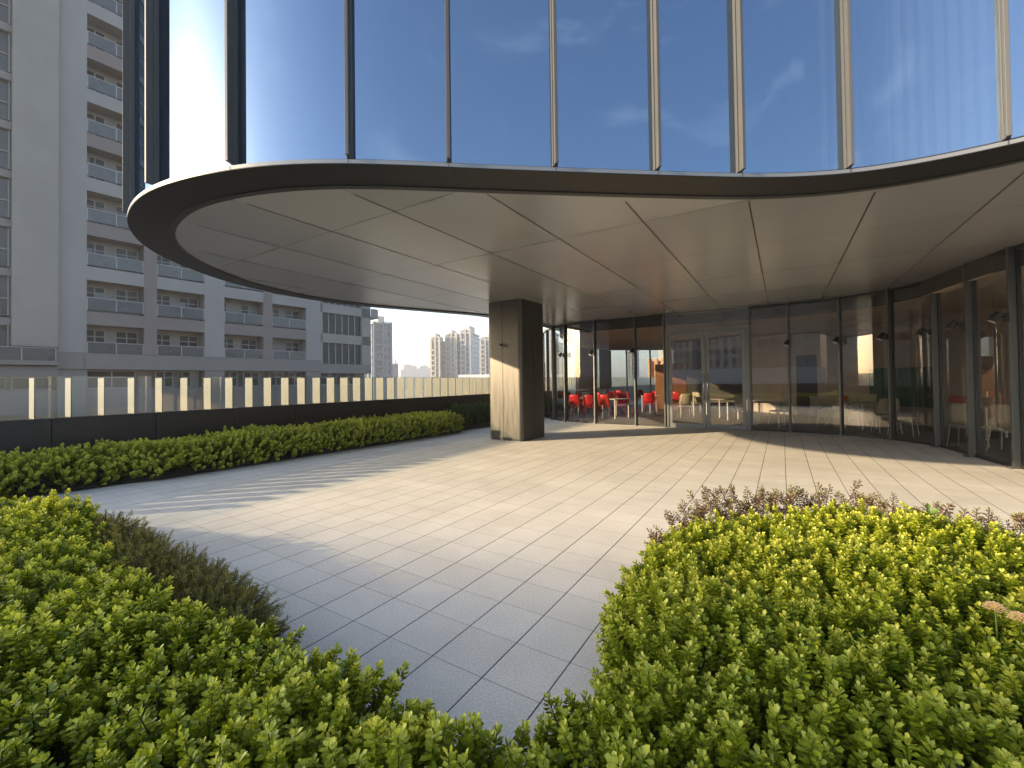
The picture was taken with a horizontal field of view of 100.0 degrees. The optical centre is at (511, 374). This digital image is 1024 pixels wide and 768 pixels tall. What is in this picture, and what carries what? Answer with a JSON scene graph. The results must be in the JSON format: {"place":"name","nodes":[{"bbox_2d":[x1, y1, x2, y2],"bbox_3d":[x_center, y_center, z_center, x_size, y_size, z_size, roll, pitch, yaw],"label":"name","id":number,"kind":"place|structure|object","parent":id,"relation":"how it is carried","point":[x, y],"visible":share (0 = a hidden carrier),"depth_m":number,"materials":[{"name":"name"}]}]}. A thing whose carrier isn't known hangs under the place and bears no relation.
{"place":"outdoors","nodes":[
{"label":"outdoors","id":0,"kind":"place"},
{"bbox_2d":[0,0,377,419],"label":"apartment tower","id":1,"kind":"structure","parent":0,"point":[93,289],"depth_m":31.79,"materials":[{"name":"concrete"}]},
{"bbox_2d":[11,377,51,389],"bbox_3d":[-32.889,0.357,29.450,0.061,1.340,1.900,-1,-1,37],"label":"window","id":2,"kind":"structure","parent":1,"relation":"in","point":[17,383],"depth_m":29.27,"materials":[{"name":"grey"}]},
{"bbox_2d":[87,329,104,341],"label":"window","id":3,"kind":"structure","parent":1,"relation":"in","point":[92,335],"depth_m":32.28,"materials":[{"name":"grey"}]},
{"bbox_2d":[87,286,104,297],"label":"window","id":4,"kind":"structure","parent":1,"relation":"in","point":[92,291],"depth_m":32.33,"materials":[{"name":"grey"}]},
{"bbox_2d":[87,242,104,266],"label":"window","id":5,"kind":"structure","parent":1,"relation":"in","point":[91,247],"depth_m":32.38,"materials":[{"name":"grey"}]},
{"bbox_2d":[87,199,104,224],"bbox_3d":[-31.448,-12.279,32.379,0.061,1.700,1.180,-1,-1,37],"label":"window","id":6,"kind":"structure","parent":1,"relation":"in","point":[98,205],"depth_m":32.43,"materials":[{"name":"grey"}]},
{"bbox_2d":[87,155,104,180],"bbox_3d":[-31.492,-15.535,32.428,0.061,1.700,1.180,-1,-1,37],"label":"window","id":7,"kind":"structure","parent":1,"relation":"in","point":[92,160],"depth_m":32.47,"materials":[{"name":"grey"}]},
{"bbox_2d":[87,112,105,137],"bbox_3d":[-31.536,-18.790,32.477,0.061,1.700,1.180,-1,-1,37],"label":"window","id":8,"kind":"structure","parent":1,"relation":"in","point":[93,117],"depth_m":32.56,"materials":[{"name":"grey"}]},
{"bbox_2d":[87,69,105,94],"bbox_3d":[-31.580,-22.045,32.526,0.061,1.700,1.180,-1,-1,37],"label":"window","id":9,"kind":"structure","parent":1,"relation":"in","point":[89,72],"depth_m":32.61,"materials":[{"name":"grey"}]},
{"bbox_2d":[87,26,105,51],"bbox_3d":[-31.624,-25.301,32.575,0.061,1.700,1.180,-1,-1,37],"label":"window","id":10,"kind":"structure","parent":1,"relation":"in","point":[88,28],"depth_m":32.65,"materials":[{"name":"grey"}]},
{"bbox_2d":[87,370,135,388],"bbox_3d":[-30.474,0.373,32.701,0.061,1.340,2.800,-1,-1,37],"label":"window","id":11,"kind":"structure","parent":1,"relation":"in","point":[113,379],"depth_m":32.66,"materials":[{"name":"grey"}]},
{"bbox_2d":[115,205,129,229],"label":"window","id":12,"kind":"structure","parent":1,"relation":"in","point":[118,209],"depth_m":33.52,"materials":[{"name":"grey"}]},
{"bbox_2d":[115,331,137,343],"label":"window","id":13,"kind":"structure","parent":1,"relation":"in","point":[120,337],"depth_m":33.68,"materials":[{"name":"grey"}]},
{"bbox_2d":[115,289,137,301],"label":"window","id":14,"kind":"structure","parent":1,"relation":"in","point":[125,295],"depth_m":33.73,"materials":[{"name":"grey"}]},
{"bbox_2d":[115,247,137,271],"bbox_3d":[-30.319,-9.017,33.791,0.061,1.700,1.360,-1,-1,37],"label":"window","id":15,"kind":"structure","parent":1,"relation":"in","point":[119,252],"depth_m":33.78,"materials":[{"name":"grey"}]},
{"bbox_2d":[157,334,170,344],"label":"window","id":16,"kind":"structure","parent":1,"relation":"in","point":[162,339],"depth_m":35.57,"materials":[{"name":"grey"}]},
{"bbox_2d":[157,294,170,305],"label":"window","id":17,"kind":"structure","parent":1,"relation":"in","point":[161,299],"depth_m":35.62,"materials":[{"name":"grey"}]},
{"bbox_2d":[157,255,170,276],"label":"window","id":18,"kind":"structure","parent":1,"relation":"in","point":[160,260],"depth_m":35.67,"materials":[{"name":"grey"}]},
{"bbox_2d":[155,371,172,386],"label":"window","id":19,"kind":"structure","parent":1,"relation":"in","point":[167,376],"depth_m":35.39,"materials":[{"name":"grey"}]},
{"bbox_2d":[179,335,197,346],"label":"window","id":20,"kind":"structure","parent":1,"relation":"in","point":[184,340],"depth_m":36.92,"materials":[{"name":"grey"}]},
{"bbox_2d":[179,297,197,307],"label":"window","id":21,"kind":"structure","parent":1,"relation":"in","point":[183,302],"depth_m":36.98,"materials":[{"name":"grey"}]},
{"bbox_2d":[182,371,198,386],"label":"window","id":22,"kind":"structure","parent":1,"relation":"in","point":[192,381],"depth_m":36.80,"materials":[{"name":"grey"}]},
{"bbox_2d":[224,302,233,311],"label":"window","id":23,"kind":"structure","parent":1,"relation":"in","point":[228,307],"depth_m":39.50,"materials":[{"name":"grey"}]},
{"bbox_2d":[225,372,236,385],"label":"window","id":24,"kind":"structure","parent":1,"relation":"in","point":[233,375],"depth_m":39.36,"materials":[{"name":"grey"}]},
{"bbox_2d":[240,304,255,314],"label":"window","id":25,"kind":"structure","parent":1,"relation":"in","point":[247,309],"depth_m":40.75,"materials":[{"name":"grey"}]},
{"bbox_2d":[240,339,256,348],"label":"window","id":26,"kind":"structure","parent":1,"relation":"in","point":[244,343],"depth_m":40.72,"materials":[{"name":"grey"}]},
{"bbox_2d":[243,372,258,385],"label":"window","id":27,"kind":"structure","parent":1,"relation":"in","point":[255,375],"depth_m":40.72,"materials":[{"name":"grey"}]},
{"bbox_2d":[269,372,282,385],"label":"window","id":28,"kind":"structure","parent":1,"relation":"in","point":[276,377],"depth_m":42.41,"materials":[{"name":"grey"}]},
{"bbox_2d":[285,342,298,351],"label":"window","id":29,"kind":"structure","parent":1,"relation":"in","point":[289,346],"depth_m":44.01,"materials":[{"name":"grey"}]},
{"bbox_2d":[285,310,298,318],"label":"window","id":30,"kind":"structure","parent":1,"relation":"in","point":[288,313],"depth_m":44.09,"materials":[{"name":"grey"}]},
{"bbox_2d":[288,372,301,384],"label":"window","id":31,"kind":"structure","parent":1,"relation":"in","point":[292,376],"depth_m":43.77,"materials":[{"name":"grey"}]},
{"bbox_2d":[321,373,336,384],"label":"window","id":32,"kind":"structure","parent":1,"relation":"in","point":[324,376],"depth_m":46.62,"materials":[{"name":"grey"}]},
{"bbox_2d":[323,343,360,364],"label":"strip window","id":33,"kind":"structure","parent":1,"relation":"in","point":[333,353],"depth_m":47.43,"materials":[{"name":"grey glass"}]},
{"bbox_2d":[323,313,360,335],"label":"strip window","id":34,"kind":"structure","parent":1,"relation":"in","point":[332,323],"depth_m":47.47,"materials":[{"name":"grey glass"}]},
{"bbox_2d":[339,374,355,383],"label":"window","id":35,"kind":"structure","parent":1,"relation":"in","point":[350,377],"depth_m":48.84,"materials":[{"name":"grey"}]},
{"bbox_2d":[365,316,392,399],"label":"residential tower","id":36,"kind":"structure","parent":0,"point":[381,351],"depth_m":181.64,"materials":[{"name":"grey"}]},
{"bbox_2d":[393,360,397,398],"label":"residential tower","id":37,"kind":"structure","parent":0,"point":[395,370],"depth_m":288.67,"materials":[{"name":"grey"}]},
{"bbox_2d":[405,390,424,397],"bbox_3d":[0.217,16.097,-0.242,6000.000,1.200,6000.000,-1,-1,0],"label":"city ground","id":38,"kind":"structure","parent":0,"point":[414,393],"depth_m":591.00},
{"bbox_2d":[404,363,411,389],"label":"residential tower","id":39,"kind":"structure","parent":38,"relation":"on","point":[407,367],"depth_m":874.71,"materials":[{"name":"grey"}]},
{"bbox_2d":[410,365,416,389],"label":"residential tower","id":40,"kind":"structure","parent":38,"relation":"on","point":[414,367],"depth_m":877.59,"materials":[{"name":"grey"}]},
{"bbox_2d":[420,364,427,389],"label":"residential tower","id":41,"kind":"structure","parent":38,"relation":"on","point":[423,367],"depth_m":881.73,"materials":[{"name":"grey"}]},
{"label":"podium","id":42,"kind":"object","parent":38,"relation":"on","visible":0},
{"bbox_2d":[0,384,654,493],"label":"terrace parapet","id":43,"kind":"structure","parent":42,"relation":"on","point":[28,435],"depth_m":7.97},
{"bbox_2d":[29,376,649,418],"bbox_3d":[0.004,0.416,17.745,0.317,0.629,47.282,-1,-1,32],"label":"glass railing","id":44,"kind":"object","parent":43,"relation":"on","point":[466,386],"visible":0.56,"depth_m":10.31,"materials":[{"name":"glass"}]},
{"bbox_2d":[430,333,444,396],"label":"residential tower","id":45,"kind":"structure","parent":0,"point":[437,356],"depth_m":256.05,"materials":[{"name":"beige"}]},
{"bbox_2d":[445,330,459,395],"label":"residential tower","id":46,"kind":"structure","parent":0,"point":[452,353],"depth_m":262.44,"materials":[{"name":"beige"}]},
{"bbox_2d":[460,325,479,374],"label":"residential tower","id":47,"kind":"structure","parent":0,"point":[469,351],"depth_m":260.92,"materials":[{"name":"grey"}]},
{"bbox_2d":[458,374,489,377],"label":"building","id":48,"kind":"structure","parent":0,"point":[476,376],"depth_m":119.43,"materials":[{"name":"white"}]},
{"bbox_2d":[480,333,489,373],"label":"residential tower","id":49,"kind":"structure","parent":0,"point":[484,356],"depth_m":299.43,"materials":[{"name":"grey"}]},
{"bbox_2d":[371,307,658,377],"label":"sky","id":50,"kind":"structure","parent":0,"point":[412,331],"materials":[{"name":"white"}]},
{"bbox_2d":[9,399,1023,767],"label":"terrace paving","id":51,"kind":"structure","parent":0,"point":[471,571],"depth_m":4.67,"materials":[{"name":"tile"}]},
{"bbox_2d":[0,414,1021,767],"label":"planting soil","id":52,"kind":"structure","parent":51,"relation":"on","point":[172,472],"depth_m":6.67,"materials":[{"name":"soil"}]},
{"bbox_2d":[79,508,300,680],"bbox_3d":[-2.321,1.310,2.712,2.926,0.609,0.682,-1,-1,33],"label":"fine leaved shrub","id":53,"kind":"object","parent":52,"relation":"on","point":[200,581],"visible":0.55,"depth_m":2.47,"materials":[{"name":"green plant"}]},
{"bbox_2d":[0,410,464,498],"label":"boxwood hedge","id":54,"kind":"object","parent":52,"relation":"on","point":[134,454],"visible":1,"depth_m":7.43,"materials":[{"name":"green plant"}]},
{"bbox_2d":[0,488,561,767],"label":"boxwood hedge","id":55,"kind":"object","parent":52,"relation":"on","point":[60,591],"visible":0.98,"depth_m":1.48,"materials":[{"name":"green plant"}]},
{"bbox_2d":[437,398,562,429],"bbox_3d":[-0.083,1.353,16.172,1.360,0.958,7.043,-1,-1,32],"label":"boxwood hedge","id":56,"kind":"object","parent":52,"relation":"on","point":[478,408],"visible":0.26,"depth_m":14.04,"materials":[{"name":"green plant"}]},
{"bbox_2d":[524,497,1023,767],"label":"boxwood hedge","id":57,"kind":"object","parent":52,"relation":"on","point":[801,631],"visible":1,"depth_m":1.59,"materials":[{"name":"green plant"}]},
{"bbox_2d":[644,479,1023,548],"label":"reddish shrub","id":58,"kind":"object","parent":52,"relation":"on","point":[729,503],"visible":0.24,"depth_m":3.41,"materials":[{"name":"brown plant"}]},
{"bbox_2d":[913,503,939,535],"bbox_3d":[2.795,1.077,2.887,0.160,0.416,0.141,-1,-1,0],"label":"broad leaved plant","id":59,"kind":"object","parent":52,"relation":"on","point":[932,511],"visible":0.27,"depth_m":2.90,"materials":[{"name":"green plant"}]},
{"bbox_2d":[981,601,1006,640],"bbox_3d":[1.857,1.008,1.648,0.081,0.265,0.081,-1,-1,0],"label":"flower","id":60,"kind":"object","parent":52,"relation":"on","point":[995,604],"visible":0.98,"depth_m":1.65,"materials":[{"name":"beige plant"}]},
{"bbox_2d":[1004,611,1023,648],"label":"flower","id":61,"kind":"object","parent":52,"relation":"on","point":[1018,614],"visible":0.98,"depth_m":1.57,"materials":[{"name":"beige plant"}]},
{"bbox_2d":[1007,677,1023,728],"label":"long leaved plant","id":62,"kind":"object","parent":52,"relation":"on","point":[1017,701],"visible":0.33,"depth_m":1.34,"materials":[{"name":"green plant"}]},
{"bbox_2d":[123,0,1023,469],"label":"glass building","id":63,"kind":"structure","parent":51,"relation":"on","point":[723,198],"depth_m":4.51,"materials":[{"name":"metal"}]},
{"bbox_2d":[135,0,152,196],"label":"window pane","id":64,"kind":"structure","parent":63,"relation":"in","point":[140,185],"depth_m":4.95,"materials":[{"name":"blue glass"}]},
{"bbox_2d":[159,0,230,181],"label":"window pane","id":65,"kind":"structure","parent":63,"relation":"in","point":[191,32],"depth_m":4.35,"materials":[{"name":"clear glass"}]},
{"bbox_2d":[238,0,346,164],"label":"window pane","id":66,"kind":"structure","parent":63,"relation":"in","point":[291,88],"depth_m":4.10,"materials":[{"name":"blue glass"}]},
{"bbox_2d":[352,0,445,161],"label":"window pane","id":67,"kind":"structure","parent":63,"relation":"in","point":[399,103],"depth_m":4.14,"materials":[{"name":"blue glass"}]},
{"bbox_2d":[450,0,551,166],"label":"window pane","id":68,"kind":"structure","parent":63,"relation":"in","point":[500,49],"depth_m":4.25,"materials":[{"name":"blue glass"}]},
{"bbox_2d":[575,346,593,392],"bbox_3d":[3.656,-0.252,21.436,0.058,2.250,2.389,-1,-1,33],"label":"curtain","id":69,"kind":"object","parent":63,"relation":"hanging from","point":[584,380],"visible":0.89,"depth_m":21.26,"materials":[{"name":"fabric"}]},
{"bbox_2d":[556,0,652,169],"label":"window pane","id":70,"kind":"structure","parent":63,"relation":"in","point":[604,85],"depth_m":4.36,"materials":[{"name":"blue glass"}]},
{"bbox_2d":[599,349,611,388],"bbox_3d":[5.148,-0.288,23.687,0.058,2.150,1.767,-1,-1,34],"label":"curtain","id":71,"kind":"object","parent":63,"relation":"hanging from","point":[605,378],"visible":1,"depth_m":23.61,"materials":[{"name":"fabric"}]},
{"bbox_2d":[668,331,706,427],"bbox_3d":[5.336,0.158,13.132,1.058,2.915,0.124,-1,-1,30],"label":"door","id":72,"kind":"structure","parent":63,"relation":"in","point":[702,333],"depth_m":13.11,"materials":[{"name":"grey metal"}]},
{"bbox_2d":[659,0,735,172],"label":"window pane","id":73,"kind":"structure","parent":63,"relation":"in","point":[696,36],"depth_m":4.45,"materials":[{"name":"blue glass"}]},
{"bbox_2d":[705,328,746,429],"bbox_3d":[6.269,0.137,12.602,1.058,2.915,0.124,-1,-1,30],"label":"door","id":74,"kind":"structure","parent":63,"relation":"in","point":[716,426],"depth_m":12.58,"materials":[{"name":"grey metal"}]},
{"bbox_2d":[742,0,843,172],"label":"window pane","id":75,"kind":"structure","parent":63,"relation":"in","point":[793,77],"depth_m":4.47,"materials":[{"name":"blue glass"}]},
{"bbox_2d":[796,354,817,416],"bbox_3d":[11.386,0.420,16.544,0.080,2.350,0.900,-1,-1,-14],"label":"interior doorway","id":76,"kind":"structure","parent":63,"relation":"in","point":[806,365],"depth_m":16.57,"materials":[{"name":"black"}]},
{"bbox_2d":[869,367,932,407],"bbox_3d":[12.068,0.388,13.365,0.040,1.200,1.800,-1,-1,-14],"label":"green board","id":77,"kind":"object","parent":63,"relation":"attached to","point":[913,386],"visible":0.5,"depth_m":13.14,"materials":[{"name":"teal"}]},
{"bbox_2d":[915,327,931,336],"bbox_3d":[8.681,-0.901,9.058,0.274,0.199,0.135,-1,-1,23],"label":"spotlight","id":78,"kind":"object","parent":63,"relation":"attached to","point":[921,331],"visible":1,"depth_m":9.02,"materials":[{"name":"grey"}]},
{"bbox_2d":[850,0,1000,167],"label":"window pane","id":79,"kind":"structure","parent":63,"relation":"in","point":[925,73],"depth_m":4.20,"materials":[{"name":"blue glass"}]},
{"bbox_2d":[945,320,965,330],"bbox_3d":[8.193,-0.912,7.946,0.274,0.199,0.135,-1,-1,33],"label":"spotlight","id":80,"kind":"object","parent":63,"relation":"attached to","point":[952,324],"visible":1,"depth_m":7.92,"materials":[{"name":"grey"}]},
{"bbox_2d":[986,311,1008,323],"bbox_3d":[7.819,-0.922,6.916,0.274,0.199,0.135,-1,-1,23],"label":"spotlight","id":81,"kind":"object","parent":63,"relation":"attached to","point":[994,317],"visible":1,"depth_m":6.88,"materials":[{"name":"grey"}]},
{"bbox_2d":[1008,0,1023,137],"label":"window pane","id":82,"kind":"structure","parent":63,"relation":"in","point":[1016,7],"depth_m":3.86,"materials":[{"name":"blue glass"}]},
{"bbox_2d":[543,328,558,374],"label":"residential tower","id":83,"kind":"structure","parent":0,"point":[557,335],"depth_m":259.37,"materials":[{"name":"beige"}]},
{"bbox_2d":[627,350,638,377],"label":"residential tower","id":84,"kind":"structure","parent":0,"point":[630,360],"depth_m":289.08,"materials":[{"name":"grey"}]},
{"bbox_2d":[648,350,672,384],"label":"residential tower","id":85,"kind":"structure","parent":0,"point":[659,360],"depth_m":114.35,"materials":[{"name":"brown"}]},
{"bbox_2d":[551,402,1011,462],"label":"room floor","id":86,"kind":"structure","parent":0,"point":[995,451],"depth_m":14.04,"materials":[{"name":"tile"}]},
{"bbox_2d":[568,395,582,417],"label":"chair","id":87,"kind":"object","parent":86,"relation":"on","point":[574,399],"visible":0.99,"depth_m":17.17,"materials":[{"name":"red plastic"}]},
{"bbox_2d":[583,395,593,416],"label":"chair","id":88,"kind":"object","parent":86,"relation":"on","point":[588,400],"visible":0.76,"depth_m":16.66,"materials":[{"name":"red plastic"}]},
{"bbox_2d":[598,394,613,417],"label":"chair","id":89,"kind":"object","parent":86,"relation":"on","point":[603,399],"visible":0.98,"depth_m":16.77,"materials":[{"name":"red plastic"}]},
{"bbox_2d":[602,398,629,418],"bbox_3d":[4.098,1.322,16.981,0.800,0.745,0.800,0,-1,-29],"label":"table","id":90,"kind":"object","parent":86,"relation":"on","point":[615,406],"visible":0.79,"depth_m":16.82,"materials":[{"name":"white wood"}]},
{"bbox_2d":[617,393,632,416],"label":"chair","id":91,"kind":"object","parent":86,"relation":"on","point":[621,395],"visible":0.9,"depth_m":17.79,"materials":[{"name":"red plastic"}]},
{"bbox_2d":[643,393,655,414],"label":"chair","id":92,"kind":"object","parent":86,"relation":"on","point":[648,397],"visible":1,"depth_m":17.75,"materials":[{"name":"red plastic"}]},
{"bbox_2d":[655,364,686,408],"bbox_3d":[7.605,0.577,20.583,1.399,2.140,0.520,-1,-1,18],"label":"cupboard","id":93,"kind":"object","parent":86,"relation":"on","point":[679,377],"visible":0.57,"depth_m":20.29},
{"bbox_2d":[677,394,693,417],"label":"chair","id":94,"kind":"object","parent":86,"relation":"on","point":[685,399],"visible":0.98,"depth_m":16.36,"materials":[{"name":"white plastic"}]},
{"bbox_2d":[710,398,738,419],"bbox_3d":[7.771,1.254,15.781,0.800,0.745,0.800,0,-1,-34],"label":"table","id":95,"kind":"object","parent":86,"relation":"on","point":[719,399],"visible":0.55,"depth_m":15.66,"materials":[{"name":"white wood"}]},
{"bbox_2d":[733,396,757,425],"bbox_3d":[7.296,1.139,13.480,0.535,0.922,0.488,-1,-1,-7],"label":"chair","id":96,"kind":"object","parent":86,"relation":"on","point":[738,401],"visible":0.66,"depth_m":13.41,"materials":[{"name":"white plastic"}]},
{"bbox_2d":[753,401,785,426],"bbox_3d":[7.993,1.215,13.382,0.800,0.745,0.800,-2,-1,44],"label":"table","id":97,"kind":"object","parent":86,"relation":"on","point":[778,402],"visible":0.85,"depth_m":13.37,"materials":[{"name":"white wood"}]},
{"bbox_2d":[768,395,793,425],"bbox_3d":[8.501,1.125,13.591,0.534,0.922,0.488,0,-1,-21],"label":"chair","id":98,"kind":"object","parent":86,"relation":"on","point":[782,397],"visible":0.68,"depth_m":13.69,"materials":[{"name":"white plastic"}]},
{"bbox_2d":[807,396,835,426],"bbox_3d":[9.334,1.104,12.985,0.535,0.922,0.488,-1,-1,4],"label":"chair","id":99,"kind":"object","parent":86,"relation":"on","point":[815,403],"visible":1,"depth_m":12.90,"materials":[{"name":"white plastic"}]},
{"bbox_2d":[816,395,838,424],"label":"chair","id":100,"kind":"object","parent":86,"relation":"on","point":[825,401],"visible":0.79,"depth_m":13.56,"materials":[{"name":"white plastic"}]},
{"bbox_2d":[844,395,866,425],"bbox_3d":[10.472,1.092,13.191,0.534,0.922,0.488,-1,-1,21],"label":"chair","id":101,"kind":"object","parent":86,"relation":"on","point":[848,406],"visible":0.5,"depth_m":13.07,"materials":[{"name":"plastic"}]},
{"bbox_2d":[844,401,877,428],"bbox_3d":[10.149,1.174,12.582,0.800,0.745,0.800,-1,-1,33],"label":"table","id":102,"kind":"object","parent":86,"relation":"on","point":[853,402],"visible":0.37,"depth_m":12.45,"materials":[{"name":"white plastic"}]},
{"bbox_2d":[860,394,881,421],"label":"chair","id":103,"kind":"object","parent":86,"relation":"on","point":[869,397],"visible":0.54,"depth_m":14.10,"materials":[{"name":"white plastic"}]},
{"bbox_2d":[858,402,896,429],"bbox_3d":[10.168,1.165,11.982,0.800,0.745,0.800,-1,-1,33],"label":"table","id":104,"kind":"object","parent":86,"relation":"on","point":[862,404],"visible":0.4,"depth_m":11.87,"materials":[{"name":"white plastic"}]},
{"bbox_2d":[871,398,902,433],"bbox_3d":[9.890,1.072,11.362,0.488,0.922,0.535,-1,-1,20],"label":"chair","id":105,"kind":"object","parent":86,"relation":"on","point":[883,406],"visible":0.7,"depth_m":11.21,"materials":[{"name":"white plastic"}]},
{"bbox_2d":[887,410,919,435],"bbox_3d":[9.907,1.065,10.902,0.488,0.922,0.535,0,-1,-34],"label":"chair","id":106,"kind":"object","parent":86,"relation":"on","point":[903,417],"visible":0.43,"depth_m":10.82,"materials":[{"name":"white plastic"}]},
{"bbox_2d":[947,396,966,427],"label":"chair","id":107,"kind":"object","parent":86,"relation":"on","point":[956,399],"visible":0.18,"depth_m":11.89,"materials":[{"name":"red plastic"}]},
{"bbox_2d":[946,403,989,447],"bbox_3d":[9.401,1.041,8.874,0.535,0.922,0.488,0,-1,-25],"label":"chair","id":108,"kind":"object","parent":86,"relation":"on","point":[957,412],"visible":0.61,"depth_m":8.85,"materials":[{"name":"white plastic"}]},
{"bbox_2d":[966,406,1007,439],"bbox_3d":[11.254,1.120,9.982,0.800,0.745,0.800,-1,-1,21],"label":"table","id":109,"kind":"object","parent":86,"relation":"on","point":[985,408],"visible":0.36,"depth_m":9.79,"materials":[{"name":"white plastic"}]},
{"bbox_2d":[986,404,1010,450],"bbox_3d":[9.599,1.030,8.276,0.535,0.922,0.488,0,-1,-19],"label":"chair","id":110,"kind":"object","parent":86,"relation":"on","point":[998,414],"visible":0.67,"depth_m":8.29,"materials":[{"name":"white plastic"}]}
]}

